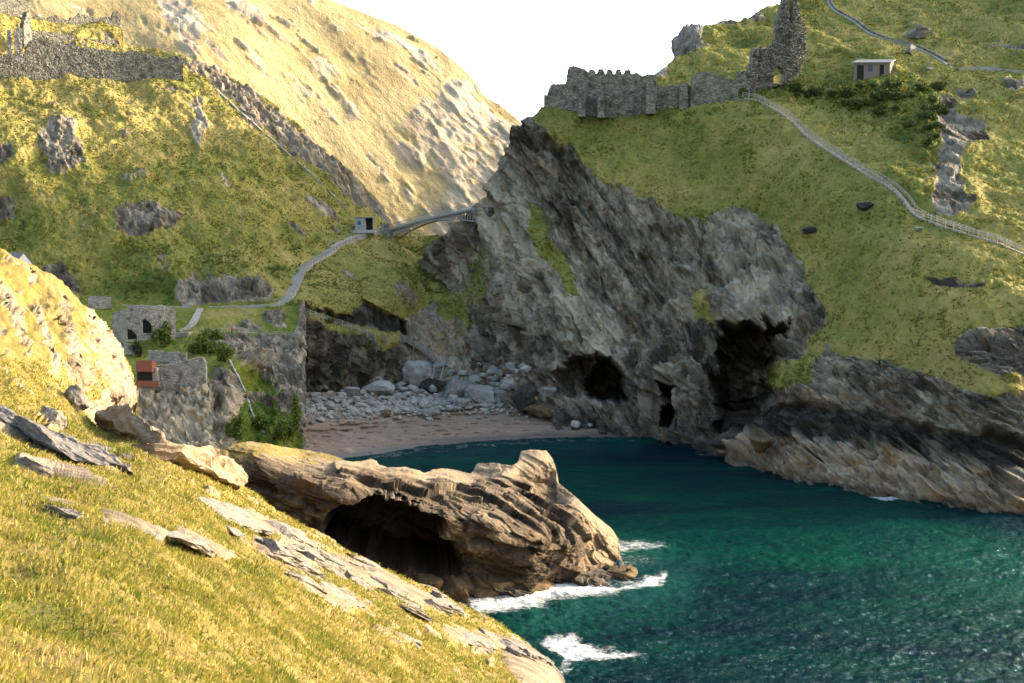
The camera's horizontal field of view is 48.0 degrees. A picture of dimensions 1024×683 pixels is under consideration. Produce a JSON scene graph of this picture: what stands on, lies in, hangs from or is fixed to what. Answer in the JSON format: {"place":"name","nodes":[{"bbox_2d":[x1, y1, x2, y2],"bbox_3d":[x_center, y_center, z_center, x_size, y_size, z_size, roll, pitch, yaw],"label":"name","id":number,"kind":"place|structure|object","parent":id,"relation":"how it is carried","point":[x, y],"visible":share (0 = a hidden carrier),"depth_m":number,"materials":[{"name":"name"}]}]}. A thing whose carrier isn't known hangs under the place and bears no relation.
{"place":"outdoors","nodes":[
{"label":"outdoors","id":0,"kind":"place"},
{"bbox_2d":[178,308,203,331],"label":"branch path","id":1,"kind":"structure","parent":0,"point":[194,319],"depth_m":289.49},
{"bbox_2d":[81,300,309,449],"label":"cliff","id":2,"kind":"structure","parent":0,"point":[270,370],"depth_m":260.86,"materials":[{"name":"stone"}]},
{"bbox_2d":[88,296,110,308],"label":"garden wall","id":3,"kind":"structure","parent":2,"relation":"on","point":[99,302],"depth_m":295.04,"materials":[{"name":"stone"}]},
{"bbox_2d":[130,340,143,356],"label":"shrub","id":4,"kind":"object","parent":2,"relation":"on","point":[137,346],"visible":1,"depth_m":265.82,"materials":[{"name":"green plant"}]},
{"bbox_2d":[112,304,175,342],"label":"ruined building","id":5,"kind":"structure","parent":2,"relation":"on","point":[138,322],"depth_m":271.03,"materials":[{"name":"stone"}]},
{"bbox_2d":[136,360,159,386],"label":"rusty shed","id":6,"kind":"structure","parent":2,"relation":"on","point":[148,374],"depth_m":242.05,"materials":[{"name":"metal"}]},
{"bbox_2d":[150,318,172,346],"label":"shrub","id":7,"kind":"object","parent":2,"relation":"on","point":[165,334],"visible":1,"depth_m":272.10,"materials":[{"name":"green plant"}]},
{"bbox_2d":[148,350,186,362],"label":"garden wall","id":8,"kind":"structure","parent":2,"relation":"on","point":[163,356],"depth_m":260.83,"materials":[{"name":"stone"}]},
{"bbox_2d":[157,357,206,392],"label":"retaining wall","id":9,"kind":"structure","parent":2,"relation":"on","point":[190,372],"depth_m":244.59,"materials":[{"name":"stone"}]},
{"bbox_2d":[184,333,226,353],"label":"shrub","id":10,"kind":"object","parent":2,"relation":"on","point":[199,346],"visible":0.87,"depth_m":263.88,"materials":[{"name":"green plant"}]},
{"bbox_2d":[197,327,227,339],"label":"shrub","id":11,"kind":"object","parent":2,"relation":"on","point":[215,334],"visible":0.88,"depth_m":274.14,"materials":[{"name":"green plant"}]},
{"bbox_2d":[215,341,232,361],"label":"shrub","id":12,"kind":"object","parent":2,"relation":"on","point":[223,351],"visible":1,"depth_m":256.89,"materials":[{"name":"green plant"}]},
{"bbox_2d":[223,411,243,440],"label":"shrub","id":13,"kind":"object","parent":2,"relation":"on","point":[233,426],"visible":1,"depth_m":238.01,"materials":[{"name":"green plant"}]},
{"bbox_2d":[229,359,263,432],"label":"waterfall","id":14,"kind":"structure","parent":2,"relation":"on","point":[234,370],"depth_m":253.65,"materials":[{"name":"liquid"}]},
{"bbox_2d":[251,412,269,429],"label":"shrub","id":15,"kind":"object","parent":2,"relation":"on","point":[261,421],"visible":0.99,"depth_m":248.82,"materials":[{"name":"green plant"}]},
{"bbox_2d":[269,416,296,439],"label":"shrub","id":16,"kind":"object","parent":2,"relation":"on","point":[284,429],"visible":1,"depth_m":246.61,"materials":[{"name":"green plant"}]},
{"bbox_2d":[290,392,299,431],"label":"shrub","id":17,"kind":"object","parent":2,"relation":"on","point":[295,410],"visible":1,"depth_m":248.21,"materials":[{"name":"green plant"}]},
{"bbox_2d":[111,301,284,308],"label":"terrace path","id":18,"kind":"structure","parent":0,"point":[281,303],"depth_m":299.99,"materials":[{"name":"gravel"}]},
{"bbox_2d":[0,13,477,391],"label":"mainland hill","id":19,"kind":"structure","parent":0,"point":[337,360],"depth_m":327.04,"materials":[{"name":"plant"}]},
{"bbox_2d":[7,29,12,61],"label":"stone pillar","id":20,"kind":"structure","parent":19,"relation":"on","point":[9,45],"depth_m":346.87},
{"bbox_2d":[0,0,28,17],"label":"ruined wall","id":21,"kind":"structure","parent":19,"relation":"on","point":[16,8],"depth_m":368.39,"materials":[{"name":"stone"}]},
{"bbox_2d":[14,27,22,64],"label":"stone pillar","id":22,"kind":"structure","parent":19,"relation":"on","point":[18,48],"depth_m":348.10,"materials":[{"name":"stone"}]},
{"bbox_2d":[20,12,31,46],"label":"ruined wall","id":23,"kind":"structure","parent":19,"relation":"on","point":[25,23],"depth_m":361.48,"materials":[{"name":"stone"}]},
{"bbox_2d":[26,30,119,46],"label":"ruined wall","id":24,"kind":"structure","parent":19,"relation":"on","point":[59,37],"depth_m":375.13,"materials":[{"name":"stone"}]},
{"bbox_2d":[33,11,120,28],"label":"ruined wall","id":25,"kind":"structure","parent":19,"relation":"on","point":[114,19],"depth_m":388.15,"materials":[{"name":"stone"}]},
{"bbox_2d":[0,36,182,81],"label":"castle wall","id":26,"kind":"structure","parent":19,"relation":"on","point":[44,58],"depth_m":363.81,"materials":[{"name":"stone"}]},
{"bbox_2d":[213,85,344,207],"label":"ridge trail","id":27,"kind":"object","parent":19,"relation":"on","point":[267,135],"visible":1,"depth_m":368.22,"materials":[{"name":"gravel"}]},
{"bbox_2d":[279,248,336,302],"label":"stone steps","id":28,"kind":"structure","parent":19,"relation":"on","point":[296,279],"depth_m":320.06,"materials":[{"name":"stone"}]},
{"bbox_2d":[289,245,336,299],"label":"fence","id":29,"kind":"object","parent":19,"relation":"on","point":[299,285],"visible":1,"depth_m":320.21,"materials":[{"name":"grey wood"}]},
{"bbox_2d":[305,308,387,344],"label":"fence","id":30,"kind":"object","parent":19,"relation":"on","point":[375,335],"visible":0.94,"depth_m":309.50,"materials":[{"name":"grey wood"}]},
{"bbox_2d":[352,217,376,232],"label":"kiosk","id":31,"kind":"object","parent":19,"relation":"on","point":[364,224],"visible":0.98,"depth_m":356.51,"materials":[{"name":"stone"}]},
{"bbox_2d":[402,360,434,387],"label":"boulder","id":32,"kind":"object","parent":19,"relation":"on","point":[417,373],"visible":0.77,"depth_m":317.38,"materials":[{"name":"stone"}]},
{"bbox_2d":[399,335,437,362],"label":"wooden ramp","id":33,"kind":"structure","parent":19,"relation":"on","point":[428,355],"depth_m":319.66,"materials":[{"name":"grey wood"}]},
{"bbox_2d":[381,203,494,237],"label":"footbridge","id":34,"kind":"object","parent":19,"relation":"on","point":[488,211],"visible":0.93,"depth_m":347.95,"materials":[{"name":"metal"}]},
{"bbox_2d":[29,0,521,235],"bbox_3d":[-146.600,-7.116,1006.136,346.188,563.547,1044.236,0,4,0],"label":"hill","id":35,"kind":"structure","parent":0,"point":[401,123],"depth_m":590.93,"materials":[{"name":"plant"}]},
{"bbox_2d":[0,248,564,682],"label":"headland slope","id":36,"kind":"structure","parent":0,"point":[47,316],"depth_m":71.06,"materials":[{"name":"plant"}]},
{"bbox_2d":[0,405,32,441],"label":"rock slab","id":37,"kind":"object","parent":36,"relation":"on","point":[7,414],"visible":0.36,"depth_m":65.73,"materials":[{"name":"stone"}]},
{"bbox_2d":[9,252,33,264],"bbox_3d":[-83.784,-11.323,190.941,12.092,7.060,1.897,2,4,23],"label":"white house","id":38,"kind":"structure","parent":36,"relation":"on","point":[22,256],"depth_m":189.48,"materials":[{"name":"paint"}]},
{"bbox_2d":[15,456,52,477],"bbox_3d":[-21.061,5.590,50.739,1.606,1.189,1.039,-1,4,-16],"label":"rock slab","id":39,"kind":"object","parent":36,"relation":"on","point":[39,467],"visible":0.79,"depth_m":50.34,"materials":[{"name":"stone"}]},
{"bbox_2d":[36,405,67,429],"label":"boulder","id":40,"kind":"object","parent":36,"relation":"on","point":[54,416],"visible":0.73,"depth_m":83.06,"materials":[{"name":"stone"}]},
{"bbox_2d":[12,415,109,465],"bbox_3d":[-24.988,5.545,63.215,8.090,2.544,2.333,4,6,44],"label":"rock slab","id":41,"kind":"object","parent":36,"relation":"on","point":[70,447],"visible":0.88,"depth_m":62.13,"materials":[{"name":"stone"}]},
{"bbox_2d":[46,505,83,518],"bbox_3d":[-14.454,5.530,37.147,1.217,0.539,0.519,1,4,10],"label":"rock slab","id":42,"kind":"object","parent":36,"relation":"on","point":[67,512],"visible":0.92,"depth_m":36.99,"materials":[{"name":"stone"}]},
{"bbox_2d":[64,384,89,411],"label":"boulder","id":43,"kind":"object","parent":36,"relation":"on","point":[76,398],"visible":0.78,"depth_m":104.24,"materials":[{"name":"stone"}]},
{"bbox_2d":[85,444,133,474],"bbox_3d":[-23.442,6.699,65.181,2.205,1.614,7.822,-3,5,-41],"label":"rock slab","id":44,"kind":"object","parent":36,"relation":"on","point":[113,460],"visible":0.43,"depth_m":63.72,"materials":[{"name":"stone"}]},
{"bbox_2d":[94,403,171,443],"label":"rock slab","id":45,"kind":"object","parent":36,"relation":"on","point":[120,421],"visible":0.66,"depth_m":96.95,"materials":[{"name":"beige stone"}]},
{"bbox_2d":[130,443,247,489],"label":"rock slab","id":46,"kind":"object","parent":36,"relation":"on","point":[212,462],"visible":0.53,"depth_m":89.81,"materials":[{"name":"beige stone"}]},
{"bbox_2d":[166,531,214,556],"bbox_3d":[-12.473,8.395,45.855,1.211,3.334,7.121,0,4,5],"label":"rock slab","id":47,"kind":"object","parent":36,"relation":"on","point":[201,545],"visible":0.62,"depth_m":44.45,"materials":[{"name":"stone"}]},
{"bbox_2d":[198,497,274,534],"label":"rock slab","id":48,"kind":"object","parent":36,"relation":"on","point":[240,516],"visible":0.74,"depth_m":72.95,"materials":[{"name":"stone"}]},
{"bbox_2d":[260,537,290,553],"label":"rock slab","id":49,"kind":"object","parent":36,"relation":"on","point":[272,545],"visible":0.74,"depth_m":67.88,"materials":[{"name":"stone"}]},
{"bbox_2d":[261,519,316,548],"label":"rock slab","id":50,"kind":"object","parent":36,"relation":"on","point":[295,534],"visible":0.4,"depth_m":88.22,"materials":[{"name":"stone"}]},
{"bbox_2d":[264,552,316,574],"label":"rock slab","id":51,"kind":"object","parent":36,"relation":"on","point":[290,559],"visible":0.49,"depth_m":68.09,"materials":[{"name":"stone"}]},
{"bbox_2d":[281,571,327,594],"bbox_3d":[-11.213,13.029,61.745,1.345,2.157,3.676,2,5,29],"label":"rock slab","id":52,"kind":"object","parent":36,"relation":"on","point":[306,579],"visible":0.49,"depth_m":61.49,"materials":[{"name":"stone"}]},
{"bbox_2d":[299,561,324,579],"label":"rock slab","id":53,"kind":"object","parent":36,"relation":"on","point":[310,568],"visible":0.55,"depth_m":71.66,"materials":[{"name":"stone"}]},
{"bbox_2d":[317,547,345,565],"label":"rock slab","id":54,"kind":"object","parent":36,"relation":"on","point":[330,557],"visible":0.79,"depth_m":95.64,"materials":[{"name":"stone"}]},
{"bbox_2d":[314,559,352,578],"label":"rock slab","id":55,"kind":"object","parent":36,"relation":"on","point":[329,566],"visible":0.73,"depth_m":83.46,"materials":[{"name":"stone"}]},
{"bbox_2d":[320,581,363,607],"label":"rock slab","id":56,"kind":"object","parent":36,"relation":"on","point":[335,589],"visible":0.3,"depth_m":66.38,"materials":[{"name":"stone"}]},
{"bbox_2d":[350,576,374,590],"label":"rock slab","id":57,"kind":"object","parent":36,"relation":"on","point":[361,582],"visible":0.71,"depth_m":87.24,"materials":[{"name":"stone"}]},
{"bbox_2d":[346,553,383,569],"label":"rock slab","id":58,"kind":"object","parent":36,"relation":"on","point":[365,561],"visible":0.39,"depth_m":118.89,"materials":[{"name":"stone"}]},
{"bbox_2d":[384,584,407,598],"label":"rock slab","id":59,"kind":"object","parent":36,"relation":"on","point":[398,591],"visible":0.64,"depth_m":98.66,"materials":[{"name":"stone"}]},
{"bbox_2d":[396,604,432,621],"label":"rock slab","id":60,"kind":"object","parent":36,"relation":"on","point":[417,613],"visible":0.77,"depth_m":87.06,"materials":[{"name":"stone"}]},
{"bbox_2d":[425,599,452,615],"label":"rock slab","id":61,"kind":"object","parent":36,"relation":"on","point":[447,610],"visible":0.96,"depth_m":107.75,"materials":[{"name":"stone"}]},
{"bbox_2d":[460,632,497,654],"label":"rock slab","id":62,"kind":"object","parent":36,"relation":"on","point":[487,645],"visible":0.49,"depth_m":98.74,"materials":[{"name":"stone"}]},
{"bbox_2d":[523,647,553,665],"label":"rock slab","id":63,"kind":"object","parent":36,"relation":"on","point":[536,655],"visible":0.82,"depth_m":112.13,"materials":[{"name":"stone"}]},
{"bbox_2d":[329,230,381,250],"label":"path","id":64,"kind":"structure","parent":0,"point":[356,238],"depth_m":350.74,"materials":[{"name":"stone"}]},
{"bbox_2d":[220,441,630,596],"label":"rocky promontory","id":65,"kind":"structure","parent":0,"point":[526,520],"depth_m":147.62,"materials":[{"name":"stone"}]},
{"bbox_2d":[414,573,442,589],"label":"boulder","id":66,"kind":"object","parent":65,"relation":"on","point":[432,580],"visible":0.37,"depth_m":140.61,"materials":[{"name":"stone"}]},
{"bbox_2d":[439,575,468,602],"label":"boulder","id":67,"kind":"object","parent":65,"relation":"on","point":[455,589],"visible":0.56,"depth_m":141.29,"materials":[{"name":"stone"}]},
{"bbox_2d":[470,581,513,597],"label":"boulder","id":68,"kind":"object","parent":65,"relation":"on","point":[477,592],"visible":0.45,"depth_m":144.00,"materials":[{"name":"stone"}]},
{"bbox_2d":[526,580,553,591],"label":"boulder","id":69,"kind":"object","parent":65,"relation":"on","point":[545,585],"visible":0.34,"depth_m":147.42,"materials":[{"name":"stone"}]},
{"bbox_2d":[606,565,637,578],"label":"boulder","id":70,"kind":"object","parent":65,"relation":"on","point":[615,572],"visible":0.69,"depth_m":153.50,"materials":[{"name":"stone"}]},
{"bbox_2d":[306,392,752,458],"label":"beach","id":71,"kind":"structure","parent":0,"point":[341,437],"depth_m":274.85,"materials":[{"name":"sand"}]},
{"bbox_2d":[362,380,394,394],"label":"boulder","id":72,"kind":"object","parent":71,"relation":"on","point":[381,387],"visible":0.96,"depth_m":301.44,"materials":[{"name":"stone"}]},
{"bbox_2d":[306,391,530,424],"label":"pebbles","id":73,"kind":"object","parent":71,"relation":"on","point":[315,408],"visible":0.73,"depth_m":288.45,"materials":[{"name":"stone"}]},
{"bbox_2d":[419,378,446,393],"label":"boulder","id":74,"kind":"object","parent":71,"relation":"on","point":[439,385],"visible":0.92,"depth_m":311.78,"materials":[{"name":"stone"}]},
{"bbox_2d":[443,378,472,397],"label":"boulder","id":75,"kind":"object","parent":71,"relation":"on","point":[459,386],"visible":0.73,"depth_m":306.00,"materials":[{"name":"stone"}]},
{"bbox_2d":[464,384,494,403],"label":"boulder","id":76,"kind":"object","parent":71,"relation":"on","point":[480,394],"visible":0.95,"depth_m":300.69,"materials":[{"name":"stone"}]},
{"bbox_2d":[494,390,508,401],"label":"boulder","id":77,"kind":"object","parent":71,"relation":"on","point":[503,395],"visible":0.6,"depth_m":304.02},
{"bbox_2d":[511,382,537,413],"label":"boulder","id":78,"kind":"object","parent":71,"relation":"on","point":[523,396],"visible":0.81,"depth_m":294.14,"materials":[{"name":"stone"}]},
{"bbox_2d":[524,402,552,418],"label":"boulder","id":79,"kind":"object","parent":71,"relation":"on","point":[541,411],"visible":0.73,"depth_m":290.27,"materials":[{"name":"stone"}]},
{"bbox_2d":[333,0,779,123],"label":"sky","id":80,"kind":"structure","parent":0,"point":[513,51],"materials":[{"name":"white"}]},
{"bbox_2d":[343,436,1023,682],"bbox_3d":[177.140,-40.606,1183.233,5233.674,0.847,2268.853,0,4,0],"label":"sea","id":81,"kind":"structure","parent":0,"point":[746,574],"depth_m":150.38,"materials":[{"name":"liquid"}]},
{"bbox_2d":[417,0,1023,514],"bbox_3d":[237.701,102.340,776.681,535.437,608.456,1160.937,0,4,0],"label":"island","id":82,"kind":"structure","parent":0,"point":[619,336],"depth_m":287.72,"materials":[{"name":"stone"}]},
{"bbox_2d":[539,387,556,401],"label":"boulder","id":83,"kind":"object","parent":82,"relation":"on","point":[545,392],"visible":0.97,"depth_m":291.22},
{"bbox_2d":[544,66,655,119],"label":"castle wall","id":84,"kind":"structure","parent":82,"relation":"on","point":[599,95],"depth_m":323.79,"materials":[{"name":"grey stone"}]},
{"bbox_2d":[656,82,689,109],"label":"ruined wall","id":85,"kind":"structure","parent":82,"relation":"on","point":[667,95],"depth_m":322.95,"materials":[{"name":"grey stone"}]},
{"bbox_2d":[679,84,687,109],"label":"stone pier","id":86,"kind":"structure","parent":82,"relation":"on","point":[683,96],"depth_m":320.55,"materials":[{"name":"stone"}]},
{"bbox_2d":[671,23,702,58],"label":"crag","id":87,"kind":"structure","parent":82,"relation":"on","point":[686,36],"depth_m":354.92,"materials":[{"name":"stone"}]},
{"bbox_2d":[709,435,727,448],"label":"boulder","id":88,"kind":"object","parent":82,"relation":"on","point":[715,442],"visible":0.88,"depth_m":245.11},
{"bbox_2d":[690,71,749,106],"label":"ruined wall","id":89,"kind":"structure","parent":82,"relation":"on","point":[707,87],"depth_m":320.19,"materials":[{"name":"grey stone"}]},
{"bbox_2d":[462,0,1023,395],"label":"tussock grass","id":90,"kind":"structure","parent":82,"relation":"on","point":[773,377],"depth_m":300.98,"materials":[{"name":"plant"}]},
{"bbox_2d":[749,437,773,451],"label":"boulder","id":91,"kind":"object","parent":82,"relation":"on","point":[760,444],"visible":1,"depth_m":232.03,"materials":[{"name":"stone"}]},
{"bbox_2d":[745,0,806,94],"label":"curtain wall","id":92,"kind":"structure","parent":82,"relation":"on","point":[784,52],"depth_m":322.03,"materials":[{"name":"grey stone"}]},
{"bbox_2d":[781,81,804,92],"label":"shrub","id":93,"kind":"object","parent":82,"relation":"on","point":[795,87],"visible":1,"depth_m":319.75,"materials":[{"name":"green plant"}]},
{"bbox_2d":[806,86,825,96],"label":"shrub","id":94,"kind":"object","parent":82,"relation":"on","point":[817,91],"visible":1,"depth_m":320.37,"materials":[{"name":"green plant"}]},
{"bbox_2d":[830,86,856,97],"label":"shrub","id":95,"kind":"object","parent":82,"relation":"on","point":[846,92],"visible":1,"depth_m":316.27,"materials":[{"name":"green plant"}]},
{"bbox_2d":[845,97,867,110],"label":"shrub","id":96,"kind":"object","parent":82,"relation":"on","point":[856,103],"visible":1,"depth_m":309.62,"materials":[{"name":"green plant"}]},
{"bbox_2d":[856,202,873,210],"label":"boulder","id":97,"kind":"object","parent":82,"relation":"on","point":[863,206],"visible":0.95,"depth_m":260.52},
{"bbox_2d":[852,59,895,81],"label":"stone hut","id":98,"kind":"object","parent":82,"relation":"on","point":[865,69],"visible":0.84,"depth_m":326.23,"materials":[{"name":"stone"}]},
{"bbox_2d":[867,87,889,99],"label":"shrub","id":99,"kind":"object","parent":82,"relation":"on","point":[878,94],"visible":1,"depth_m":308.46,"materials":[{"name":"green plant"}]},
{"bbox_2d":[742,92,1023,251],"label":"fence","id":100,"kind":"object","parent":82,"relation":"on","point":[893,188],"visible":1,"depth_m":266.30,"materials":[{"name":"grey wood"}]},
{"bbox_2d":[746,92,1023,250],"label":"fence","id":101,"kind":"object","parent":82,"relation":"on","point":[814,134],"visible":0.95,"depth_m":268.48,"materials":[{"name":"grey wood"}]},
{"bbox_2d":[827,0,953,67],"bbox_3d":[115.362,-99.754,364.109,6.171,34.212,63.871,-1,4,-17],"label":"footpath","id":102,"kind":"structure","parent":82,"relation":"on","point":[881,35],"depth_m":356.97,"materials":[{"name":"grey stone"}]},
{"bbox_2d":[879,77,903,91],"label":"shrub","id":103,"kind":"object","parent":82,"relation":"on","point":[886,84],"visible":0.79,"depth_m":311.15,"materials":[{"name":"green plant"}]},
{"bbox_2d":[904,27,929,38],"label":"boulder","id":104,"kind":"object","parent":82,"relation":"on","point":[919,33],"visible":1,"depth_m":352.50,"materials":[{"name":"stone"}]},
{"bbox_2d":[916,109,936,117],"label":"shrub","id":105,"kind":"object","parent":82,"relation":"on","point":[927,113],"visible":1,"depth_m":294.62,"materials":[{"name":"green plant"}]},
{"bbox_2d":[921,120,945,129],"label":"shrub","id":106,"kind":"object","parent":82,"relation":"on","point":[932,125],"visible":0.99,"depth_m":288.56,"materials":[{"name":"green plant"}]},
{"bbox_2d":[929,79,948,89],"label":"shrub","id":107,"kind":"object","parent":82,"relation":"on","point":[939,85],"visible":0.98,"depth_m":315.62,"materials":[{"name":"green plant"}]},
{"bbox_2d":[935,102,951,114],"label":"shrub","id":108,"kind":"object","parent":82,"relation":"on","point":[942,108],"visible":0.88,"depth_m":300.18,"materials":[{"name":"green plant"}]},
{"bbox_2d":[744,97,1023,254],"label":"island path","id":109,"kind":"structure","parent":0,"point":[870,176],"depth_m":271.14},
{"bbox_2d":[959,66,1023,72],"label":"plateau path","id":110,"kind":"structure","parent":0,"point":[987,68],"depth_m":329.62,"materials":[{"name":"gravel"}]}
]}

